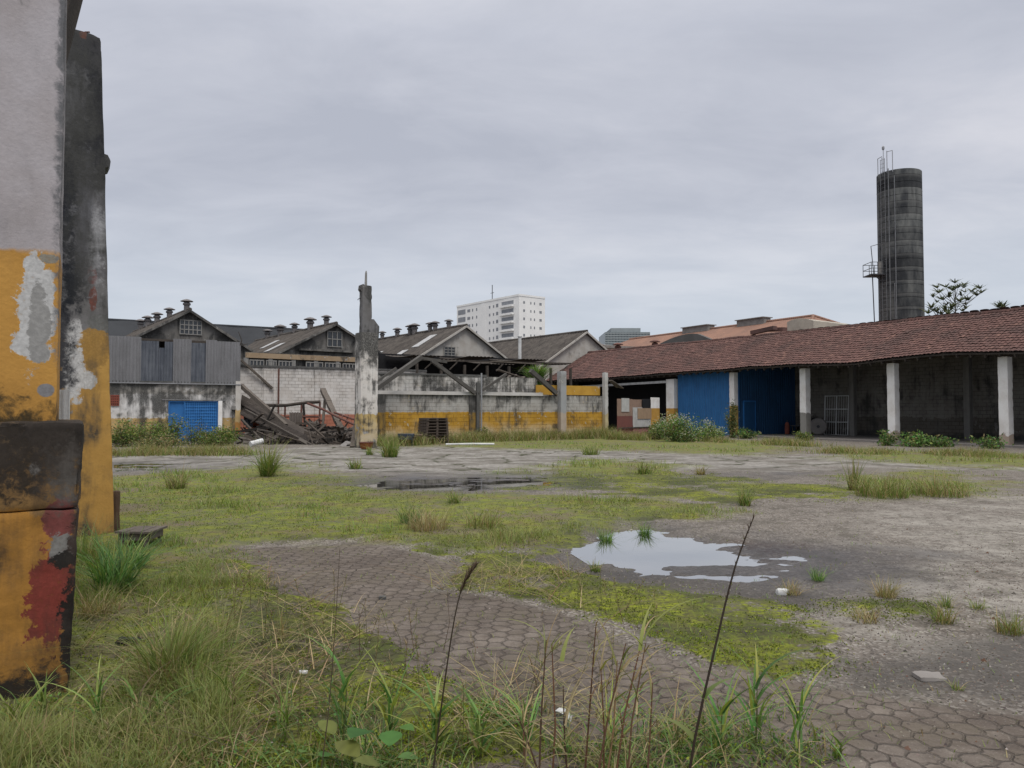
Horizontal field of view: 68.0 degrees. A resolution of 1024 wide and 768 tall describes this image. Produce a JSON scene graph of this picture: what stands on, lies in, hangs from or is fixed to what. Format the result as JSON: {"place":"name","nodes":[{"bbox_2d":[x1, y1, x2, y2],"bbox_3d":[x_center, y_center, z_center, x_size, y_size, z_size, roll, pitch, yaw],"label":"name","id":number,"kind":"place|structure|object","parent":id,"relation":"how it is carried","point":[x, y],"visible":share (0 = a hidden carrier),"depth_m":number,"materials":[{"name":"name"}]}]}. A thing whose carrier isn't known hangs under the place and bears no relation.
{"place":"outdoors","nodes":[
{"label":"outdoors","id":0,"kind":"place"},
{"bbox_2d":[457,285,544,341],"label":"apartment tower","id":1,"kind":"structure","parent":0,"point":[506,317],"depth_m":277.74,"materials":[{"name":"paint"}]},
{"bbox_2d":[0,430,1023,767],"bbox_3d":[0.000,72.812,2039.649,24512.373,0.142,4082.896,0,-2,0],"label":"ground","id":2,"kind":"structure","parent":0,"point":[902,544],"depth_m":6.79,"materials":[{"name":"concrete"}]},
{"bbox_2d":[0,675,66,733],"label":"leafy weed","id":3,"kind":"object","parent":2,"relation":"on","point":[5,703],"visible":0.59,"depth_m":3.60,"materials":[{"name":"green plant"}]},
{"bbox_2d":[0,419,83,700],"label":"plinth block","id":4,"kind":"structure","parent":2,"relation":"on","point":[40,476],"depth_m":4.19,"materials":[{"name":"paint"}]},
{"bbox_2d":[0,0,82,421],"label":"pier","id":5,"kind":"structure","parent":4,"relation":"on","point":[36,38],"depth_m":4.47,"materials":[{"name":"paint"}]},
{"bbox_2d":[59,390,69,418],"bbox_3d":[-3.679,0.481,6.190,0.124,0.870,0.043,1,-2,-18],"label":"metal sheet strip","id":6,"kind":"object","parent":5,"relation":"attached to","point":[64,404],"visible":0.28,"depth_m":6.20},
{"bbox_2d":[11,662,92,717],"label":"leafy weed","id":7,"kind":"object","parent":2,"relation":"on","point":[43,698],"visible":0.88,"depth_m":3.86,"materials":[{"name":"green plant"}]},
{"bbox_2d":[60,29,113,536],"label":"pier","id":8,"kind":"structure","parent":2,"relation":"on","point":[84,360],"depth_m":9.50,"materials":[{"name":"concrete"}]},
{"bbox_2d":[40,653,159,728],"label":"leafy weed","id":9,"kind":"object","parent":2,"relation":"on","point":[98,692],"visible":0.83,"depth_m":3.70,"materials":[{"name":"green plant"}]},
{"bbox_2d":[76,513,134,565],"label":"grass tuft","id":10,"kind":"object","parent":2,"relation":"on","point":[85,548],"visible":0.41,"depth_m":7.66,"materials":[{"name":"green plant"}]},
{"bbox_2d":[113,490,119,530],"bbox_3d":[-5.147,1.712,9.846,0.110,0.666,0.128,1,-2,-30],"label":"wooden post","id":11,"kind":"object","parent":2,"relation":"on","point":[116,495],"visible":0.45,"depth_m":9.80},
{"bbox_2d":[60,659,175,725],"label":"leafy weed","id":12,"kind":"object","parent":2,"relation":"on","point":[133,696],"visible":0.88,"depth_m":3.76,"materials":[{"name":"green plant"}]},
{"bbox_2d":[73,572,170,618],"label":"grass tuft","id":13,"kind":"object","parent":2,"relation":"on","point":[90,608],"visible":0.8,"depth_m":5.85,"materials":[{"name":"green plant"}]},
{"bbox_2d":[111,414,144,446],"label":"shrub","id":14,"kind":"object","parent":2,"relation":"on","point":[118,439],"visible":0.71,"depth_m":33.29,"materials":[{"name":"green plant"}]},
{"bbox_2d":[115,526,167,546],"bbox_3d":[-4.268,1.810,8.742,0.394,0.292,0.448,0,-2,0],"label":"concrete slab","id":15,"kind":"object","parent":2,"relation":"on","point":[135,532],"visible":0.73,"depth_m":8.58,"materials":[{"name":"concrete"}]},
{"bbox_2d":[89,530,193,568],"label":"grass tuft","id":16,"kind":"object","parent":2,"relation":"on","point":[139,558],"visible":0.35,"depth_m":7.54,"materials":[{"name":"green plant"}]},
{"bbox_2d":[25,617,261,721],"bbox_3d":[-1.970,1.515,4.141,1.142,0.362,1.042,-2,-3,40],"label":"grass tuft","id":17,"kind":"object","parent":2,"relation":"on","point":[158,663],"visible":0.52,"depth_m":4.13,"materials":[{"name":"green plant"}]},
{"bbox_2d":[114,464,172,471],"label":"puddle","id":18,"kind":"object","parent":2,"relation":"on","point":[131,467],"visible":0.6,"depth_m":21.27,"materials":[{"name":"liquid"}]},
{"bbox_2d":[75,513,214,593],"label":"grass tuft","id":19,"kind":"object","parent":2,"relation":"on","point":[122,571],"visible":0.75,"depth_m":6.58,"materials":[{"name":"green plant"}]},
{"bbox_2d":[119,420,179,446],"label":"shrub","id":20,"kind":"object","parent":2,"relation":"on","point":[143,433],"visible":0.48,"depth_m":33.42,"materials":[{"name":"green plant"}]},
{"bbox_2d":[122,432,192,448],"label":"shrub","id":21,"kind":"object","parent":2,"relation":"on","point":[160,439],"visible":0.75,"depth_m":31.02,"materials":[{"name":"green plant"}]},
{"bbox_2d":[144,413,192,445],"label":"shrub","id":22,"kind":"object","parent":2,"relation":"on","point":[171,427],"visible":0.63,"depth_m":34.30,"materials":[{"name":"green plant"}]},
{"bbox_2d":[125,684,213,721],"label":"leafy weed","id":23,"kind":"object","parent":2,"relation":"on","point":[159,706],"visible":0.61,"depth_m":3.82,"materials":[{"name":"green plant"}]},
{"bbox_2d":[146,461,207,488],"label":"grass tuft","id":24,"kind":"object","parent":2,"relation":"on","point":[177,483],"visible":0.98,"depth_m":15.12,"materials":[{"name":"green plant"}]},
{"bbox_2d":[109,332,247,442],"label":"annex building","id":25,"kind":"structure","parent":2,"relation":"on","point":[195,381],"depth_m":38.46,"materials":[{"name":"metal"}]},
{"bbox_2d":[241,384,287,424],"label":"timber beam","id":26,"kind":"structure","parent":25,"relation":"attached to","point":[256,399],"depth_m":39.23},
{"bbox_2d":[10,577,350,702],"bbox_3d":[-1.972,1.430,4.331,1.535,0.543,1.561,-2,-3,39],"label":"grass tuft","id":27,"kind":"object","parent":2,"relation":"on","point":[169,634],"visible":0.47,"depth_m":4.36,"materials":[{"name":"green plant"}]},
{"bbox_2d":[126,299,254,378],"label":"gabled hall","id":28,"kind":"structure","parent":2,"relation":"on","point":[187,322],"depth_m":51.33,"materials":[{"name":"paint"}]},
{"bbox_2d":[179,319,201,334],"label":"window","id":29,"kind":"structure","parent":28,"relation":"in","point":[187,327],"depth_m":51.13,"materials":[{"name":"grey glass"}]},
{"bbox_2d":[108,318,299,345],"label":"long hall","id":30,"kind":"structure","parent":2,"relation":"on","point":[249,335],"depth_m":70.47,"materials":[{"name":"paint"}]},
{"bbox_2d":[184,428,228,445],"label":"shrub","id":31,"kind":"object","parent":2,"relation":"on","point":[207,438],"visible":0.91,"depth_m":33.45,"materials":[{"name":"green plant"}]},
{"bbox_2d":[210,419,243,445],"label":"shrub","id":32,"kind":"object","parent":2,"relation":"on","point":[229,437],"visible":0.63,"depth_m":34.19,"materials":[{"name":"green plant"}]},
{"bbox_2d":[225,429,306,476],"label":"grass tuft","id":33,"kind":"object","parent":2,"relation":"on","point":[267,468],"visible":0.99,"depth_m":17.97,"materials":[{"name":"green plant"}]},
{"bbox_2d":[227,658,343,740],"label":"leafy weed","id":34,"kind":"object","parent":2,"relation":"on","point":[282,713],"visible":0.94,"depth_m":3.62,"materials":[{"name":"green plant"}]},
{"bbox_2d":[222,404,352,444],"bbox_3d":[-11.095,2.455,39.252,7.077,2.854,11.614,1,-2,-30],"label":"rubble heap","id":35,"kind":"object","parent":2,"relation":"on","point":[322,437],"visible":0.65,"depth_m":36.74,"materials":[{"name":"wood"}]},
{"bbox_2d":[240,405,307,443],"bbox_3d":[-12.012,2.043,38.043,7.839,2.223,0.683,-2,-3,42],"label":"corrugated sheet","id":36,"kind":"object","parent":35,"relation":"on","point":[278,423],"visible":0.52,"depth_m":37.84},
{"bbox_2d":[241,395,316,442],"bbox_3d":[-12.130,1.831,39.156,8.264,2.700,1.045,-2,-3,39],"label":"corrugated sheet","id":37,"kind":"object","parent":35,"relation":"on","point":[254,407],"visible":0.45,"depth_m":39.91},
{"bbox_2d":[244,409,313,444],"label":"timber beam","id":38,"kind":"structure","parent":35,"relation":"on","point":[279,428],"depth_m":36.78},
{"bbox_2d":[267,400,354,426],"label":"bent pipe frame","id":39,"kind":"object","parent":35,"relation":"on","point":[311,403],"visible":0.77,"depth_m":40.91,"materials":[{"name":"metal"}]},
{"bbox_2d":[320,388,343,429],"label":"timber beam","id":40,"kind":"structure","parent":35,"relation":"on","point":[328,401],"depth_m":41.36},
{"bbox_2d":[243,315,381,367],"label":"gabled hall","id":41,"kind":"structure","parent":2,"relation":"on","point":[328,344],"depth_m":55.47,"materials":[{"name":"paint"}]},
{"bbox_2d":[327,331,341,346],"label":"window","id":42,"kind":"structure","parent":41,"relation":"in","point":[334,338],"depth_m":56.03,"materials":[{"name":"grey glass"}]},
{"bbox_2d":[281,631,380,739],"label":"leafy weed","id":43,"kind":"object","parent":2,"relation":"on","point":[343,723],"visible":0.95,"depth_m":3.55,"materials":[{"name":"green plant"}]},
{"bbox_2d":[240,359,426,432],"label":"block wall","id":44,"kind":"structure","parent":2,"relation":"on","point":[268,384],"depth_m":46.86,"materials":[{"name":"concrete"}]},
{"bbox_2d":[321,551,371,767],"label":"reed stem","id":45,"kind":"object","parent":2,"relation":"on","point":[332,669],"visible":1,"depth_m":3.29,"materials":[{"name":"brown plant"}]},
{"bbox_2d":[298,720,417,767],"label":"broadleaf weed","id":46,"kind":"object","parent":2,"relation":"on","point":[351,748],"visible":0.96,"depth_m":3.23,"materials":[{"name":"green plant"}]},
{"bbox_2d":[354,271,378,447],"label":"pillar","id":47,"kind":"structure","parent":2,"relation":"on","point":[366,376],"depth_m":32.22,"materials":[{"name":"concrete"}]},
{"bbox_2d":[360,430,405,456],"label":"grass tuft","id":48,"kind":"object","parent":2,"relation":"on","point":[389,450],"visible":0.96,"depth_m":25.89,"materials":[{"name":"green plant"}]},
{"bbox_2d":[327,644,452,731],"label":"leafy weed","id":49,"kind":"object","parent":2,"relation":"on","point":[390,700],"visible":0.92,"depth_m":3.59,"materials":[{"name":"green plant"}]},
{"bbox_2d":[384,497,432,523],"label":"grass tuft","id":50,"kind":"object","parent":2,"relation":"on","point":[407,516],"visible":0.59,"depth_m":10.35,"materials":[{"name":"green plant"}]},
{"bbox_2d":[389,502,459,531],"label":"grass tuft","id":51,"kind":"object","parent":2,"relation":"on","point":[417,526],"visible":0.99,"depth_m":9.78,"materials":[{"name":"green plant"}]},
{"bbox_2d":[368,670,510,750],"bbox_3d":[-0.323,1.520,3.500,0.690,0.360,0.665,0,-2,0],"label":"leafy weed","id":52,"kind":"object","parent":2,"relation":"on","point":[435,719],"visible":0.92,"depth_m":3.49,"materials":[{"name":"green plant"}]},
{"bbox_2d":[378,319,506,357],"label":"gabled hall","id":53,"kind":"structure","parent":2,"relation":"on","point":[463,340],"depth_m":62.31,"materials":[{"name":"paint"}]},
{"bbox_2d":[0,551,886,767],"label":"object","id":54,"kind":"object","parent":2,"relation":"on","point":[673,754],"visible":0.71,"depth_m":3.68,"materials":[{"name":"green plant"}]},
{"bbox_2d":[352,476,561,490],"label":"puddle","id":55,"kind":"object","parent":2,"relation":"on","point":[410,486],"visible":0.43,"depth_m":16.38,"materials":[{"name":"liquid"}]},
{"bbox_2d":[433,556,482,767],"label":"reed stem","id":56,"kind":"object","parent":2,"relation":"on","point":[469,572],"visible":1,"depth_m":3.00,"materials":[{"name":"brown plant"}]},
{"bbox_2d":[422,357,506,434],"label":"frame post","id":57,"kind":"object","parent":2,"relation":"on","point":[477,392],"visible":0.83,"depth_m":40.48,"materials":[{"name":"concrete"}]},
{"bbox_2d":[378,355,422,389],"bbox_3d":[-6.005,-0.580,38.175,1.251,1.849,3.041,-2,-3,40],"label":"roof brace","id":58,"kind":"object","parent":57,"relation":"attached to","point":[397,373],"visible":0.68,"depth_m":37.96,"materials":[{"name":"wood"}]},
{"bbox_2d":[377,372,557,438],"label":"yard wall","id":59,"kind":"structure","parent":2,"relation":"on","point":[406,402],"depth_m":40.48,"materials":[{"name":"concrete"}]},
{"bbox_2d":[378,353,571,395],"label":"lean to","id":60,"kind":"object","parent":2,"relation":"on","point":[487,366],"visible":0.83,"depth_m":56.68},
{"bbox_2d":[419,661,536,760],"bbox_3d":[-0.110,1.510,3.443,0.528,0.360,0.631,1,-2,-29],"label":"leafy weed","id":61,"kind":"object","parent":2,"relation":"on","point":[481,742],"visible":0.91,"depth_m":3.46,"materials":[{"name":"green plant"}]},
{"bbox_2d":[459,502,518,528],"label":"grass tuft","id":62,"kind":"object","parent":2,"relation":"on","point":[480,522],"visible":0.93,"depth_m":10.03,"materials":[{"name":"green plant"}]},
{"bbox_2d":[5,470,1003,767],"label":"moss","id":63,"kind":"object","parent":2,"relation":"on","point":[513,752],"visible":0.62,"depth_m":5.58,"materials":[{"name":"plant"}]},
{"bbox_2d":[0,439,1023,767],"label":"grass","id":64,"kind":"structure","parent":2,"relation":"on","point":[22,739],"depth_m":4.26,"materials":[{"name":"green plant"}]},
{"bbox_2d":[448,673,590,751],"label":"leafy weed","id":65,"kind":"object","parent":2,"relation":"on","point":[530,719],"visible":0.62,"depth_m":3.52,"materials":[{"name":"green plant"}]},
{"bbox_2d":[488,330,607,395],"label":"gabled hall","id":66,"kind":"structure","parent":2,"relation":"on","point":[569,347],"depth_m":67.78,"materials":[{"name":"paint"}]},
{"bbox_2d":[529,369,566,431],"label":"grey post","id":67,"kind":"object","parent":2,"relation":"on","point":[560,392],"visible":0.83,"depth_m":43.18,"materials":[{"name":"concrete"}]},
{"bbox_2d":[537,718,590,762],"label":"leafy weed","id":68,"kind":"object","parent":2,"relation":"on","point":[569,747],"visible":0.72,"depth_m":3.45,"materials":[{"name":"green plant"}]},
{"bbox_2d":[112,426,1023,458],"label":"wall foot grass","id":69,"kind":"structure","parent":2,"relation":"on","point":[460,437],"depth_m":33.68,"materials":[{"name":"green plant"}]},
{"bbox_2d":[536,385,602,432],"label":"yard wall","id":70,"kind":"structure","parent":2,"relation":"on","point":[584,411],"depth_m":44.35,"materials":[{"name":"paint"}]},
{"bbox_2d":[432,597,753,767],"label":"cane weeds","id":71,"kind":"object","parent":2,"relation":"on","point":[613,701],"visible":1,"depth_m":2.99,"materials":[{"name":"green plant"}]},
{"bbox_2d":[524,670,666,759],"bbox_3d":[0.419,1.547,3.538,0.747,0.357,0.663,0,-2,0],"label":"leafy weed","id":72,"kind":"object","parent":2,"relation":"on","point":[616,728],"visible":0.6,"depth_m":3.50,"materials":[{"name":"green plant"}]},
{"bbox_2d":[602,373,623,428],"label":"grey post","id":73,"kind":"object","parent":2,"relation":"on","point":[605,400],"visible":0.86,"depth_m":44.84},
{"bbox_2d":[617,397,659,434],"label":"patched fence","id":74,"kind":"object","parent":2,"relation":"on","point":[635,415],"visible":0.86,"depth_m":47.91,"materials":[{"name":"brick"}]},
{"bbox_2d":[645,411,719,441],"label":"shrub","id":75,"kind":"object","parent":2,"relation":"on","point":[681,433],"visible":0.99,"depth_m":38.08,"materials":[{"name":"green plant"}]},
{"bbox_2d":[610,672,756,751],"bbox_3d":[0.765,1.569,3.545,0.641,0.292,0.558,0,-2,0],"label":"leafy weed","id":76,"kind":"object","parent":2,"relation":"on","point":[676,733],"visible":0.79,"depth_m":3.50,"materials":[{"name":"green plant"}]},
{"bbox_2d":[570,530,806,581],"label":"puddle","id":77,"kind":"object","parent":2,"relation":"on","point":[655,553],"visible":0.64,"depth_m":8.36,"materials":[{"name":"liquid"}]},
{"bbox_2d":[650,514,755,767],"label":"reed stem","id":78,"kind":"object","parent":2,"relation":"on","point":[689,732],"visible":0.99,"depth_m":2.85,"materials":[{"name":"brown plant"}]},
{"bbox_2d":[689,419,732,439],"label":"shrub","id":79,"kind":"object","parent":2,"relation":"on","point":[712,427],"visible":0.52,"depth_m":39.47,"materials":[{"name":"green plant"}]},
{"bbox_2d":[664,657,778,757],"bbox_3d":[0.969,1.490,3.500,0.550,0.441,0.552,-1,-2,31],"label":"leafy weed","id":80,"kind":"object","parent":2,"relation":"on","point":[723,710],"visible":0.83,"depth_m":3.48,"materials":[{"name":"green plant"}]},
{"bbox_2d":[615,314,846,346],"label":"orange hall","id":81,"kind":"structure","parent":2,"relation":"on","point":[753,326],"depth_m":74.59,"materials":[{"name":"tile"}]},
{"bbox_2d":[724,399,739,437],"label":"shrub","id":82,"kind":"object","parent":2,"relation":"on","point":[732,424],"visible":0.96,"depth_m":43.88,"materials":[{"name":"green plant"}]},
{"bbox_2d":[725,481,770,505],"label":"grass tuft","id":83,"kind":"object","parent":2,"relation":"on","point":[742,500],"visible":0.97,"depth_m":12.68,"materials":[{"name":"green plant"}]},
{"bbox_2d":[703,644,836,750],"bbox_3d":[1.200,1.465,3.538,0.508,0.493,0.780,1,-2,-30],"label":"leafy weed","id":84,"kind":"object","parent":2,"relation":"on","point":[757,678],"visible":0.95,"depth_m":3.55,"materials":[{"name":"green plant"}]},
{"bbox_2d":[546,305,1023,447],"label":"tiled shed","id":85,"kind":"structure","parent":2,"relation":"on","point":[959,376],"depth_m":44.12,"materials":[{"name":"tile"}]},
{"bbox_2d":[743,401,755,433],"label":"door","id":86,"kind":"structure","parent":85,"relation":"in","point":[749,407],"depth_m":47.46,"materials":[{"name":"blue paint"}]},
{"bbox_2d":[811,418,826,434],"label":"disc","id":87,"kind":"object","parent":85,"relation":"on","point":[818,426],"visible":0.87,"depth_m":46.42,"materials":[{"name":"metal"}]},
{"bbox_2d":[824,395,848,434],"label":"grille panel","id":88,"kind":"object","parent":85,"relation":"on","point":[836,409],"visible":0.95,"depth_m":46.60,"materials":[{"name":"white metal"}]},
{"bbox_2d":[761,656,860,760],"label":"leafy weed","id":89,"kind":"object","parent":2,"relation":"on","point":[799,721],"visible":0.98,"depth_m":3.46,"materials":[{"name":"green plant"}]},
{"bbox_2d":[800,715,877,760],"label":"leafy weed","id":90,"kind":"object","parent":2,"relation":"on","point":[840,749],"visible":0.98,"depth_m":3.45,"materials":[{"name":"green plant"}]},
{"bbox_2d":[833,456,879,489],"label":"grass tuft","id":91,"kind":"object","parent":2,"relation":"on","point":[853,476],"visible":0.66,"depth_m":15.12,"materials":[{"name":"green plant"}]},
{"bbox_2d":[835,600,895,624],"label":"grass tuft","id":92,"kind":"object","parent":2,"relation":"on","point":[865,615],"visible":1,"depth_m":5.63,"materials":[{"name":"green plant"}]},
{"bbox_2d":[838,467,921,498],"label":"grass tuft","id":93,"kind":"object","parent":2,"relation":"on","point":[882,493],"visible":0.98,"depth_m":13.78,"materials":[{"name":"green plant"}]},
{"bbox_2d":[855,573,914,598],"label":"grass tuft","id":94,"kind":"object","parent":2,"relation":"on","point":[889,592],"visible":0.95,"depth_m":6.46,"materials":[{"name":"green plant"}]},
{"bbox_2d":[876,429,898,445],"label":"shrub","id":95,"kind":"object","parent":2,"relation":"on","point":[883,440],"visible":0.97,"depth_m":33.97,"materials":[{"name":"green plant"}]},
{"bbox_2d":[863,146,924,321],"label":"water tower","id":96,"kind":"structure","parent":2,"relation":"on","point":[899,275],"depth_m":73.87,"materials":[{"name":"concrete"}]},
{"bbox_2d":[888,429,941,446],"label":"shrub","id":97,"kind":"object","parent":2,"relation":"on","point":[914,441],"visible":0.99,"depth_m":33.02,"materials":[{"name":"green plant"}]},
{"bbox_2d":[912,671,946,681],"bbox_3d":[2.478,1.742,4.500,0.173,0.060,0.126,0,-2,0],"label":"debris chip","id":98,"kind":"object","parent":2,"relation":"on","point":[925,676],"visible":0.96,"depth_m":4.46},
{"bbox_2d":[919,301,957,314],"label":"umbrella tree","id":99,"kind":"object","parent":2,"relation":"on","point":[945,309],"visible":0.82,"depth_m":64.09,"materials":[{"name":"green plant"}]},
{"bbox_2d":[923,435,961,447],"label":"shrub","id":100,"kind":"object","parent":2,"relation":"on","point":[946,441],"visible":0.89,"depth_m":32.88,"materials":[{"name":"green plant"}]},
{"bbox_2d":[911,600,975,624],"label":"grass tuft","id":101,"kind":"object","parent":2,"relation":"on","point":[939,616],"visible":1,"depth_m":5.62,"materials":[{"name":"green plant"}]},
{"bbox_2d":[902,467,988,497],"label":"grass tuft","id":102,"kind":"object","parent":2,"relation":"on","point":[934,489],"visible":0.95,"depth_m":14.04,"materials":[{"name":"green plant"}]},
{"bbox_2d":[931,279,985,312],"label":"umbrella tree","id":103,"kind":"object","parent":2,"relation":"on","point":[963,285],"visible":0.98,"depth_m":66.04,"materials":[{"name":"green plant"}]},
{"bbox_2d":[965,433,1013,448],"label":"shrub","id":104,"kind":"object","parent":2,"relation":"on","point":[990,441],"visible":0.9,"depth_m":31.40,"materials":[{"name":"green plant"}]},
{"bbox_2d":[965,605,1023,636],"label":"grass tuft","id":105,"kind":"object","parent":2,"relation":"on","point":[1006,630],"visible":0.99,"depth_m":5.41,"materials":[{"name":"green plant"}]},
{"bbox_2d":[76,0,1023,340],"label":"sky","id":106,"kind":"structure","parent":0,"point":[655,167],"materials":[{"name":"grey"}]},
{"bbox_2d":[599,328,649,344],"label":"office block","id":107,"kind":"structure","parent":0,"point":[611,336],"depth_m":350.98,"materials":[{"name":"grey glass"}]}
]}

